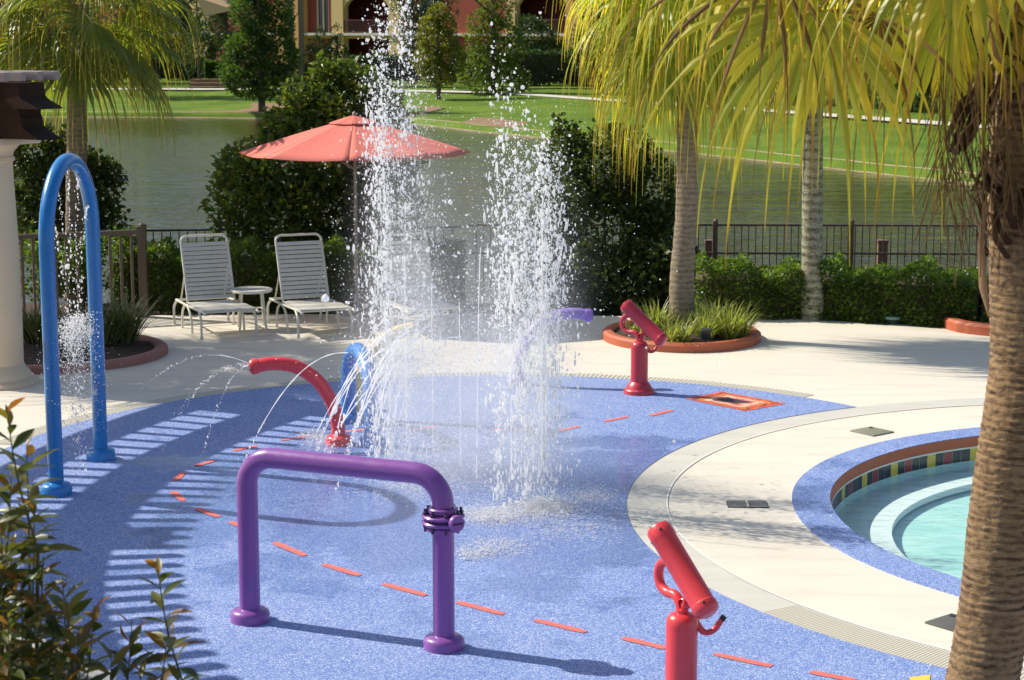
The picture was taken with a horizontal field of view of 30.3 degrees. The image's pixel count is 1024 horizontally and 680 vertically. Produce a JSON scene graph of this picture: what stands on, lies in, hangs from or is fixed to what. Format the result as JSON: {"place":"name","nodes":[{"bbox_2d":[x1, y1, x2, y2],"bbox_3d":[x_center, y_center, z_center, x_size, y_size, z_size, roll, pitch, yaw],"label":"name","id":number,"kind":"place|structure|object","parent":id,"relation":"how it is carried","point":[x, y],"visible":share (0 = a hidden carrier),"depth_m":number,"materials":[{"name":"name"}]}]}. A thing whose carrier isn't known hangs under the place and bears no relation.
{"place":"outdoors","nodes":[
{"label":"outdoors","id":0,"kind":"place"},
{"bbox_2d":[31,170,121,476],"bbox_3d":[-3.398,-0.049,14.801,0.657,2.622,2.157,0,9,0],"label":"spray","id":1,"kind":"object","parent":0,"point":[72,323],"visible":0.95,"depth_m":14.75,"materials":[{"name":"white liquid"}]},
{"bbox_2d":[188,79,247,87],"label":"park bench","id":2,"kind":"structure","parent":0,"point":[206,85],"depth_m":120.21,"materials":[{"name":"brown wood"}]},
{"bbox_2d":[431,283,432,435],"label":"water stream","id":3,"kind":"structure","parent":0,"point":[432,359],"depth_m":14.53,"materials":[{"name":"white"}]},
{"bbox_2d":[209,0,661,520],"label":"spray","id":4,"kind":"object","parent":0,"point":[469,404],"visible":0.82,"depth_m":14.65,"materials":[{"name":"white"}]},
{"bbox_2d":[459,302,460,463],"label":"water stream","id":5,"kind":"structure","parent":0,"point":[459,382],"depth_m":14.30,"materials":[{"name":"white"}]},
{"bbox_2d":[22,303,964,509],"bbox_3d":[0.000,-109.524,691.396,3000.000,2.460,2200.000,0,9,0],"label":"ground","id":6,"kind":"structure","parent":0,"point":[468,307],"depth_m":24.61,"materials":[{"name":"beige concrete"}]},
{"bbox_2d":[13,119,135,297],"bbox_3d":[-6.314,-1.902,26.126,1.798,2.639,1.840,-8,12,-40],"label":"shrub","id":7,"kind":"object","parent":6,"relation":"on","point":[32,172],"visible":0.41,"depth_m":25.80,"materials":[{"name":"green plant"}]},
{"bbox_2d":[19,225,147,313],"bbox_3d":[-5.691,-0.908,24.071,2.130,1.161,0.944,0,9,0],"label":"shrub","id":8,"kind":"object","parent":6,"relation":"on","point":[27,252],"visible":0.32,"depth_m":23.93,"materials":[{"name":"green plant"}]},
{"bbox_2d":[0,397,209,679],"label":"shrub","id":9,"kind":"object","parent":6,"relation":"on","point":[29,658],"visible":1,"depth_m":5.83,"materials":[{"name":"green plant"}]},
{"bbox_2d":[0,0,219,301],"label":"palm tree","id":10,"kind":"object","parent":6,"relation":"on","point":[86,49],"visible":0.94,"depth_m":24.05,"materials":[{"name":"plant"}]},
{"bbox_2d":[108,232,467,315],"bbox_3d":[-2.802,-0.815,24.008,4.494,1.061,1.088,0,9,-2],"label":"hedge","id":11,"kind":"object","parent":6,"relation":"on","point":[258,266],"visible":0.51,"depth_m":23.64,"materials":[{"name":"green plant"}]},
{"bbox_2d":[133,226,461,285],"bbox_3d":[-2.714,-0.783,24.900,4.360,1.311,2.450,-1,9,-7],"label":"metal fence","id":12,"kind":"object","parent":6,"relation":"on","point":[204,230],"visible":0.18,"depth_m":25.77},
{"bbox_2d":[197,49,431,255],"bbox_3d":[-2.630,-2.181,25.083,3.122,3.328,1.950,0,9,0],"label":"shrub","id":13,"kind":"object","parent":6,"relation":"on","point":[305,190],"visible":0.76,"depth_m":24.79,"materials":[{"name":"green plant"}]},
{"bbox_2d":[526,112,705,314],"bbox_3d":[1.380,-1.510,24.610,2.439,2.878,1.989,0,9,0],"label":"shrub","id":14,"kind":"object","parent":6,"relation":"on","point":[652,263],"visible":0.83,"depth_m":24.52,"materials":[{"name":"green plant"}]},
{"bbox_2d":[469,219,987,302],"bbox_3d":[4.451,-1.032,26.358,10.102,1.326,0.185,0,9,1],"label":"metal fence","id":15,"kind":"object","parent":6,"relation":"on","point":[714,225],"visible":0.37,"depth_m":26.27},
{"bbox_2d":[694,250,989,327],"bbox_3d":[4.835,-0.565,22.890,5.456,0.928,1.389,3,10,15],"label":"hedge","id":16,"kind":"object","parent":6,"relation":"on","point":[870,295],"visible":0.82,"depth_m":22.78,"materials":[{"name":"green plant"}]},
{"bbox_2d":[876,239,888,276],"bbox_3d":[5.299,-0.743,27.143,0.160,1.400,0.160,0,9,0],"label":"wooden post","id":17,"kind":"object","parent":6,"relation":"on","point":[880,247],"visible":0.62,"depth_m":26.99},
{"bbox_2d":[14,117,988,302],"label":"lake water","id":18,"kind":"structure","parent":0,"point":[165,188],"depth_m":52.86,"materials":[{"name":"liquid"}]},
{"bbox_2d":[41,111,978,183],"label":"shoreline","id":19,"kind":"structure","parent":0,"point":[592,142],"depth_m":73.91,"materials":[{"name":"soil"}]},
{"bbox_2d":[0,314,1023,665],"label":"deck","id":20,"kind":"structure","parent":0,"point":[778,548],"depth_m":18.76,"materials":[{"name":"concrete"}]},
{"bbox_2d":[0,70,62,390],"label":"pergola","id":21,"kind":"object","parent":20,"relation":"on","point":[24,100],"visible":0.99,"depth_m":18.40,"materials":[{"name":"paint"}]},
{"bbox_2d":[18,223,148,320],"bbox_3d":[-5.929,-0.715,22.510,3.196,1.257,0.126,-4,10,-22],"label":"railing","id":22,"kind":"object","parent":20,"relation":"on","point":[140,231],"visible":0.52,"depth_m":22.88,"materials":[{"name":"brown metal"}]},
{"bbox_2d":[23,334,167,374],"bbox_3d":[-5.000,0.116,20.444,2.520,0.093,2.360,0,9,0],"label":"planting bed","id":23,"kind":"object","parent":20,"relation":"on","point":[143,349],"visible":0.45,"depth_m":20.08,"materials":[{"name":"soil"}]},
{"bbox_2d":[22,295,72,345],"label":"grass tuft","id":24,"kind":"object","parent":23,"relation":"on","point":[32,331],"visible":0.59,"depth_m":20.56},
{"bbox_2d":[36,298,88,342],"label":"grass tuft","id":25,"kind":"object","parent":23,"relation":"on","point":[61,315],"visible":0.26,"depth_m":20.78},
{"bbox_2d":[63,293,146,345],"bbox_3d":[-4.434,-0.231,20.624,1.042,0.599,0.945,0,9,0],"label":"grass tuft","id":26,"kind":"object","parent":23,"relation":"on","point":[112,337],"visible":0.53,"depth_m":20.57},
{"bbox_2d":[72,284,173,342],"bbox_3d":[-4.311,-0.322,20.851,1.165,0.705,1.201,-9,13,-42],"label":"grass tuft","id":27,"kind":"object","parent":23,"relation":"on","point":[130,334],"visible":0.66,"depth_m":20.79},
{"bbox_2d":[173,233,259,339],"bbox_3d":[-3.455,-0.644,22.000,0.696,1.089,1.383,-4,10,-24],"label":"lounge chair","id":28,"kind":"object","parent":20,"relation":"on","point":[233,305],"visible":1,"depth_m":22.22,"materials":[{"name":"beige plastic"}]},
{"bbox_2d":[230,286,272,330],"bbox_3d":[-3.064,-0.370,22.238,0.496,0.470,0.496,0,9,0],"label":"side table","id":29,"kind":"object","parent":20,"relation":"on","point":[260,290],"visible":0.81,"depth_m":22.13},
{"bbox_2d":[267,233,355,338],"bbox_3d":[-2.356,-0.657,22.079,0.696,1.089,1.383,-4,10,-23],"label":"lounge chair","id":30,"kind":"object","parent":20,"relation":"on","point":[301,307],"visible":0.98,"depth_m":22.30,"materials":[{"name":"beige plastic"}]},
{"bbox_2d":[239,111,469,316],"bbox_3d":[-1.913,-1.548,23.128,2.605,2.500,2.605,-4,10,-24],"label":"patio umbrella","id":31,"kind":"object","parent":20,"relation":"on","point":[321,144],"visible":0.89,"depth_m":22.41,"materials":[{"name":"red fabric"}]},
{"bbox_2d":[0,372,813,444],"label":"drain channel","id":32,"kind":"object","parent":20,"relation":"on","point":[41,429],"visible":0.67,"depth_m":18.53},
{"bbox_2d":[371,232,460,334],"bbox_3d":[-1.126,-0.665,22.128,0.696,1.089,1.383,-4,10,-21],"label":"lounge chair","id":33,"kind":"object","parent":20,"relation":"on","point":[429,281],"visible":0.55,"depth_m":22.38,"materials":[{"name":"beige plastic"}]},
{"bbox_2d":[0,375,946,679],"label":"splash pad","id":34,"kind":"object","parent":20,"relation":"on","point":[346,583],"visible":0.87,"depth_m":12.73,"materials":[{"name":"blue rubber"}]},
{"bbox_2d":[13,637,116,679],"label":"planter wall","id":35,"kind":"structure","parent":34,"relation":"on","point":[94,673],"depth_m":6.26,"materials":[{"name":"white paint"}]},
{"bbox_2d":[38,153,115,497],"bbox_3d":[-3.411,-0.177,14.702,0.235,2.547,1.412,1,9,4],"label":"pipe hoop","id":36,"kind":"object","parent":34,"relation":"on","point":[100,450],"visible":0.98,"depth_m":14.25,"materials":[{"name":"metal"}]},
{"bbox_2d":[243,352,347,460],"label":"water stream","id":37,"kind":"structure","parent":34,"relation":"on","point":[284,390],"depth_m":15.06,"materials":[{"name":"white"}]},
{"bbox_2d":[248,357,352,446],"bbox_3d":[-1.784,0.514,15.959,0.863,0.773,0.229,-1,9,-5],"label":"bent spout","id":38,"kind":"object","parent":34,"relation":"on","point":[319,383],"visible":0.88,"depth_m":15.88,"materials":[{"name":"red metal"}]},
{"bbox_2d":[230,447,464,653],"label":"pipe arch","id":39,"kind":"structure","parent":34,"relation":"on","point":[443,520],"depth_m":10.76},
{"bbox_2d":[341,342,385,447],"bbox_3d":[-1.322,0.424,16.427,0.229,0.796,1.238,-3,10,-16],"label":"pipe hoop","id":40,"kind":"object","parent":34,"relation":"on","point":[347,363],"visible":0.61,"depth_m":16.28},
{"bbox_2d":[357,321,417,418],"bbox_3d":[-1.194,0.268,17.033,0.724,0.908,0.230,1,9,6],"label":"bent spout","id":41,"kind":"object","parent":34,"relation":"on","point":[359,380],"visible":0.35,"depth_m":16.93,"materials":[{"name":"blue metal"}]},
{"bbox_2d":[350,0,467,461],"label":"water jet","id":42,"kind":"object","parent":34,"relation":"on","point":[387,323],"visible":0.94,"depth_m":14.91,"materials":[{"name":"white"}]},
{"bbox_2d":[316,338,382,450],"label":"water stream","id":43,"kind":"structure","parent":42,"relation":"attached to","point":[325,428],"depth_m":14.98,"materials":[{"name":"white"}]},
{"bbox_2d":[335,329,418,489],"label":"water stream","id":44,"kind":"structure","parent":42,"relation":"attached to","point":[367,392],"depth_m":14.64,"materials":[{"name":"white"}]},
{"bbox_2d":[349,339,414,454],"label":"water stream","id":45,"kind":"structure","parent":42,"relation":"attached to","point":[360,417],"depth_m":15.00,"materials":[{"name":"white"}]},
{"bbox_2d":[386,331,398,458],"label":"water stream","id":46,"kind":"structure","parent":42,"relation":"attached to","point":[390,415],"depth_m":14.99,"materials":[{"name":"white"}]},
{"bbox_2d":[404,255,406,445],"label":"water stream","id":47,"kind":"structure","parent":42,"relation":"attached to","point":[405,347],"depth_m":14.73,"materials":[{"name":"white"}]},
{"bbox_2d":[289,424,642,563],"bbox_3d":[-0.442,1.015,14.838,2.178,0.139,4.783,-5,10,-26],"label":"splash foam","id":48,"kind":"object","parent":34,"relation":"on","point":[537,510],"visible":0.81,"depth_m":13.79,"materials":[{"name":"white"}]},
{"bbox_2d":[238,4,717,494],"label":"flying drops","id":49,"kind":"object","parent":34,"relation":"on","point":[325,298],"visible":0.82,"depth_m":14.59,"materials":[{"name":"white liquid"}]},
{"bbox_2d":[473,22,585,508],"bbox_3d":[0.150,-0.513,13.740,0.873,3.558,0.643,0,9,0],"label":"water jet","id":50,"kind":"object","parent":34,"relation":"on","point":[528,427],"visible":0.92,"depth_m":13.76,"materials":[{"name":"white"}]},
{"bbox_2d":[476,247,480,478],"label":"water stream","id":51,"kind":"structure","parent":50,"relation":"attached to","point":[477,361],"depth_m":13.48,"materials":[{"name":"white"}]},
{"bbox_2d":[509,269,511,479],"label":"water stream","id":52,"kind":"structure","parent":50,"relation":"attached to","point":[510,374],"depth_m":13.57,"materials":[{"name":"white"}]},
{"bbox_2d":[533,222,535,468],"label":"water stream","id":53,"kind":"structure","parent":50,"relation":"attached to","point":[534,352],"depth_m":13.69,"materials":[{"name":"white"}]},
{"bbox_2d":[541,203,542,468],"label":"water stream","id":54,"kind":"structure","parent":50,"relation":"attached to","point":[541,322],"depth_m":13.56,"materials":[{"name":"white"}]},
{"bbox_2d":[545,236,546,469],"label":"water stream","id":55,"kind":"structure","parent":50,"relation":"attached to","point":[545,347],"depth_m":13.74,"materials":[{"name":"white"}]},
{"bbox_2d":[506,308,593,386],"bbox_3d":[0.373,0.068,18.653,0.864,0.773,0.230,0,9,0],"label":"bent spout","id":56,"kind":"object","parent":34,"relation":"on","point":[579,313],"visible":0.56,"depth_m":18.59,"materials":[{"name":"purple metal"}]},
{"bbox_2d":[620,299,667,395],"bbox_3d":[1.265,0.075,18.189,0.497,0.911,0.321,2,10,13],"label":"water cannon","id":57,"kind":"object","parent":34,"relation":"on","point":[639,383],"visible":1,"depth_m":18.16,"materials":[{"name":"red metal"}]},
{"bbox_2d":[647,521,726,679],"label":"water cannon","id":58,"kind":"object","parent":34,"relation":"on","point":[684,626],"visible":1,"depth_m":9.72,"materials":[{"name":"red metal"}]},
{"bbox_2d":[602,320,760,352],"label":"curb","id":59,"kind":"structure","parent":20,"relation":"on","point":[717,343],"depth_m":20.85,"materials":[{"name":"concrete"}]},
{"bbox_2d":[636,295,683,330],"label":"grass tuft","id":60,"kind":"object","parent":59,"relation":"on","point":[656,318],"visible":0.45,"depth_m":21.42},
{"bbox_2d":[659,314,700,342],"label":"grass tuft","id":61,"kind":"object","parent":59,"relation":"on","point":[679,334],"visible":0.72,"depth_m":20.81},
{"bbox_2d":[545,0,832,329],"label":"palm tree","id":62,"kind":"object","parent":59,"relation":"on","point":[681,285],"visible":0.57,"depth_m":20.74,"materials":[{"name":"plant"}]},
{"bbox_2d":[700,328,710,341],"bbox_3d":[2.140,-0.025,20.864,0.110,0.214,0.101,0,9,0],"label":"garden lamp","id":63,"kind":"object","parent":59,"relation":"on","point":[705,335],"visible":0.97,"depth_m":20.83,"materials":[{"name":"black metal"}]},
{"bbox_2d":[682,304,731,337],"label":"grass tuft","id":64,"kind":"object","parent":59,"relation":"on","point":[704,324],"visible":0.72,"depth_m":21.07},
{"bbox_2d":[678,291,751,332],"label":"grass tuft","id":65,"kind":"object","parent":59,"relation":"on","point":[705,306],"visible":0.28,"depth_m":21.39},
{"bbox_2d":[698,299,775,338],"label":"grass tuft","id":66,"kind":"object","parent":59,"relation":"on","point":[737,328],"visible":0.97,"depth_m":21.09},
{"bbox_2d":[726,500,768,507],"bbox_3d":[1.747,1.218,14.032,0.300,0.012,0.180,0,9,2],"label":"floor grate","id":67,"kind":"object","parent":20,"relation":"on","point":[747,504],"visible":1,"depth_m":14.01,"materials":[{"name":"black metal"}]},
{"bbox_2d":[570,0,1023,679],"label":"palm tree","id":68,"kind":"object","parent":20,"relation":"on","point":[988,638],"visible":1,"depth_m":7.63,"materials":[{"name":"green plant"}]},
{"bbox_2d":[707,0,932,320],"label":"palm tree","id":69,"kind":"object","parent":20,"relation":"on","point":[812,226],"visible":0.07,"depth_m":22.66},
{"bbox_2d":[626,398,1023,667],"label":"damp border","id":70,"kind":"object","parent":20,"relation":"on","point":[648,490],"visible":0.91,"depth_m":14.64,"materials":[{"name":"concrete"}]},
{"bbox_2d":[666,404,1023,666],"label":"border joint","id":71,"kind":"object","parent":20,"relation":"on","point":[671,520],"visible":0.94,"depth_m":13.06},
{"bbox_2d":[850,426,893,436],"bbox_3d":[3.154,0.800,16.553,0.270,0.014,0.270,-7,12,-37],"label":"skimmer lid","id":72,"kind":"object","parent":20,"relation":"on","point":[871,431],"visible":1,"depth_m":16.52,"materials":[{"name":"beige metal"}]},
{"bbox_2d":[792,427,980,596],"bbox_3d":[5.260,1.267,13.752,6.380,0.020,6.380,0,9,0],"label":"pool coping","id":73,"kind":"object","parent":20,"relation":"on","point":[816,514],"visible":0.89,"depth_m":13.75,"materials":[{"name":"blue rubber"}]},
{"bbox_2d":[764,605,1023,679],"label":"drain channel","id":74,"kind":"object","parent":20,"relation":"on","point":[824,624],"visible":0.77,"depth_m":10.98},
{"bbox_2d":[830,436,978,512],"bbox_3d":[5.260,1.304,13.758,5.804,0.088,5.804,0,9,0],"label":"pool rim","id":75,"kind":"object","parent":20,"relation":"attached to","point":[870,464],"visible":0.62,"depth_m":15.85,"materials":[{"name":"ceramic"}]},
{"bbox_2d":[831,446,976,503],"bbox_3d":[5.260,1.355,13.766,5.796,0.014,5.796,0,9,0],"label":"pool rim joint","id":76,"kind":"object","parent":75,"relation":"attached to","point":[904,460],"visible":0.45,"depth_m":15.86,"materials":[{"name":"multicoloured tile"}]},
{"bbox_2d":[925,613,956,631],"bbox_3d":[2.638,1.682,11.224,0.260,0.014,0.260,-8,12,-39],"label":"skimmer lid","id":77,"kind":"object","parent":20,"relation":"on","point":[947,622],"visible":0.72,"depth_m":11.22,"materials":[{"name":"black metal"}]},
{"bbox_2d":[943,315,989,335],"bbox_3d":[6.050,-0.207,22.265,1.900,0.136,1.500,0,9,0],"label":"planting bed","id":78,"kind":"object","parent":20,"relation":"on","point":[956,324],"visible":0.45,"depth_m":21.89,"materials":[{"name":"concrete"}]},
{"bbox_2d":[32,44,991,182],"bbox_3d":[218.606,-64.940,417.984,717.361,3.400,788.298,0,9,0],"label":"lawn","id":79,"kind":"structure","parent":0,"point":[212,100],"depth_m":90.85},
{"bbox_2d":[0,0,104,81],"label":"tree","id":80,"kind":"object","parent":79,"relation":"on","point":[97,18],"visible":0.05,"depth_m":127.77,"materials":[{"name":"green plant"}]},
{"bbox_2d":[83,0,179,95],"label":"tree","id":81,"kind":"object","parent":79,"relation":"on","point":[116,19],"visible":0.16,"depth_m":110.95,"materials":[{"name":"green plant"}]},
{"bbox_2d":[96,57,204,79],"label":"hedge","id":82,"kind":"object","parent":79,"relation":"on","point":[160,70],"visible":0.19,"depth_m":128.02,"materials":[{"name":"green plant"}]},
{"bbox_2d":[135,0,231,79],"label":"tree","id":83,"kind":"object","parent":79,"relation":"on","point":[182,18],"visible":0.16,"depth_m":133.80,"materials":[{"name":"green plant"}]},
{"bbox_2d":[196,0,235,82],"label":"awning","id":84,"kind":"object","parent":79,"relation":"on","point":[209,7],"visible":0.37,"depth_m":123.16,"materials":[{"name":"beige fabric"}]},
{"bbox_2d":[180,1,256,82],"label":"tree","id":85,"kind":"object","parent":79,"relation":"on","point":[211,48],"visible":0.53,"depth_m":126.05,"materials":[{"name":"green plant"}]},
{"bbox_2d":[203,59,238,78],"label":"hedge","id":86,"kind":"object","parent":79,"relation":"on","point":[208,68],"visible":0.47,"depth_m":123.93,"materials":[{"name":"green plant"}]},
{"bbox_2d":[298,0,304,79],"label":"palm tree","id":87,"kind":"object","parent":79,"relation":"on","point":[301,71],"visible":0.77,"depth_m":130.18,"materials":[{"name":"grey plant"}]},
{"bbox_2d":[192,103,443,117],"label":"mulch bed","id":88,"kind":"object","parent":79,"relation":"on","point":[254,108],"visible":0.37,"depth_m":100.69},
{"bbox_2d":[212,0,305,111],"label":"tree","id":89,"kind":"object","parent":88,"relation":"on","point":[260,64],"visible":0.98,"depth_m":99.20,"materials":[{"name":"green plant"}]},
{"bbox_2d":[304,25,333,76],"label":"tree","id":90,"kind":"object","parent":79,"relation":"on","point":[316,48],"visible":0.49,"depth_m":131.29,"materials":[{"name":"green plant"}]},
{"bbox_2d":[322,21,350,61],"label":"tree","id":91,"kind":"object","parent":79,"relation":"on","point":[338,53],"visible":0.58,"depth_m":129.25,"materials":[{"name":"green plant"}]},
{"bbox_2d":[0,0,758,85],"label":"hotel building","id":92,"kind":"structure","parent":79,"relation":"on","point":[347,15],"depth_m":139.13,"materials":[{"name":"red paint"}]},
{"bbox_2d":[317,0,328,32],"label":"window","id":93,"kind":"structure","parent":92,"relation":"in","point":[322,5],"depth_m":140.89,"materials":[{"name":"grey glass"}]},
{"bbox_2d":[348,53,443,82],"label":"hedge","id":94,"kind":"object","parent":79,"relation":"on","point":[395,64],"visible":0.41,"depth_m":120.06,"materials":[{"name":"green plant"}]},
{"bbox_2d":[385,0,459,84],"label":"tree","id":95,"kind":"object","parent":79,"relation":"on","point":[412,47],"visible":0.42,"depth_m":124.04,"materials":[{"name":"green plant"}]},
{"bbox_2d":[409,1,466,98],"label":"tree","id":96,"kind":"object","parent":79,"relation":"on","point":[437,57],"visible":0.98,"depth_m":106.31,"materials":[{"name":"green plant"}]},
{"bbox_2d":[460,117,526,127],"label":"mulch bed","id":97,"kind":"object","parent":79,"relation":"on","point":[481,121],"visible":0.86,"depth_m":88.12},
{"bbox_2d":[454,0,533,95],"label":"tree","id":98,"kind":"object","parent":79,"relation":"on","point":[494,18],"visible":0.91,"depth_m":110.17,"materials":[{"name":"green plant"}]},
{"bbox_2d":[449,48,593,84],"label":"hedge","id":99,"kind":"object","parent":79,"relation":"on","point":[545,66],"visible":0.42,"depth_m":116.12,"materials":[{"name":"green plant"}]},
{"bbox_2d":[510,13,565,85],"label":"tree","id":100,"kind":"object","parent":79,"relation":"on","point":[541,28],"visible":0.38,"depth_m":121.99,"materials":[{"name":"green plant"}]},
{"bbox_2d":[557,0,627,92],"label":"tree","id":101,"kind":"object","parent":79,"relation":"on","point":[580,55],"visible":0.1,"depth_m":110.18,"materials":[{"name":"green plant"}]},
{"bbox_2d":[862,3,946,110],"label":"tree","id":102,"kind":"object","parent":79,"relation":"on","point":[917,99],"visible":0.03,"depth_m":87.04,"materials":[{"name":"green plant"}]},
{"bbox_2d":[912,5,995,108],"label":"tree","id":103,"kind":"object","parent":79,"relation":"on","point":[929,86],"visible":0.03,"depth_m":84.53,"materials":[{"name":"green plant"}]},
{"bbox_2d":[53,88,980,127],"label":"path","id":104,"kind":"structure","parent":0,"point":[827,114],"depth_m":106.72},
{"bbox_2d":[834,460,974,513],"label":"pool wall","id":105,"kind":"structure","parent":0,"point":[882,483],"depth_m":15.89,"materials":[{"name":"tile"}]},
{"bbox_2d":[832,448,976,508],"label":"pool tiles","id":106,"kind":"object","parent":105,"relation":"attached to","point":[885,472],"visible":0.39,"depth_m":15.88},
{"bbox_2d":[839,461,973,570],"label":"pool water","id":107,"kind":"structure","parent":0,"point":[916,506],"depth_m":15.07,"materials":[{"name":"teal liquid"}]},
{"bbox_2d":[892,492,970,577],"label":"pool floor","id":108,"kind":"structure","parent":0,"point":[931,551],"depth_m":14.41,"materials":[{"name":"liquid"}]},
{"bbox_2d":[837,467,973,541],"bbox_3d":[5.260,1.529,13.795,5.810,0.001,5.810,0,9,0],"label":"pool bench","id":109,"kind":"object","parent":108,"relation":"on","point":[873,499],"visible":0.39,"depth_m":15.32,"materials":[{"name":"blue paint"}]},
{"bbox_2d":[870,478,971,559],"bbox_3d":[5.260,1.547,13.798,5.200,0.050,5.200,0,9,0],"label":"pool bench","id":110,"kind":"object","parent":108,"relation":"on","point":[895,512],"visible":0.49,"depth_m":14.97,"materials":[{"name":"white paint"}]},
{"bbox_2d":[892,490,970,531],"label":"pool wall","id":111,"kind":"structure","parent":0,"point":[948,496],"depth_m":15.41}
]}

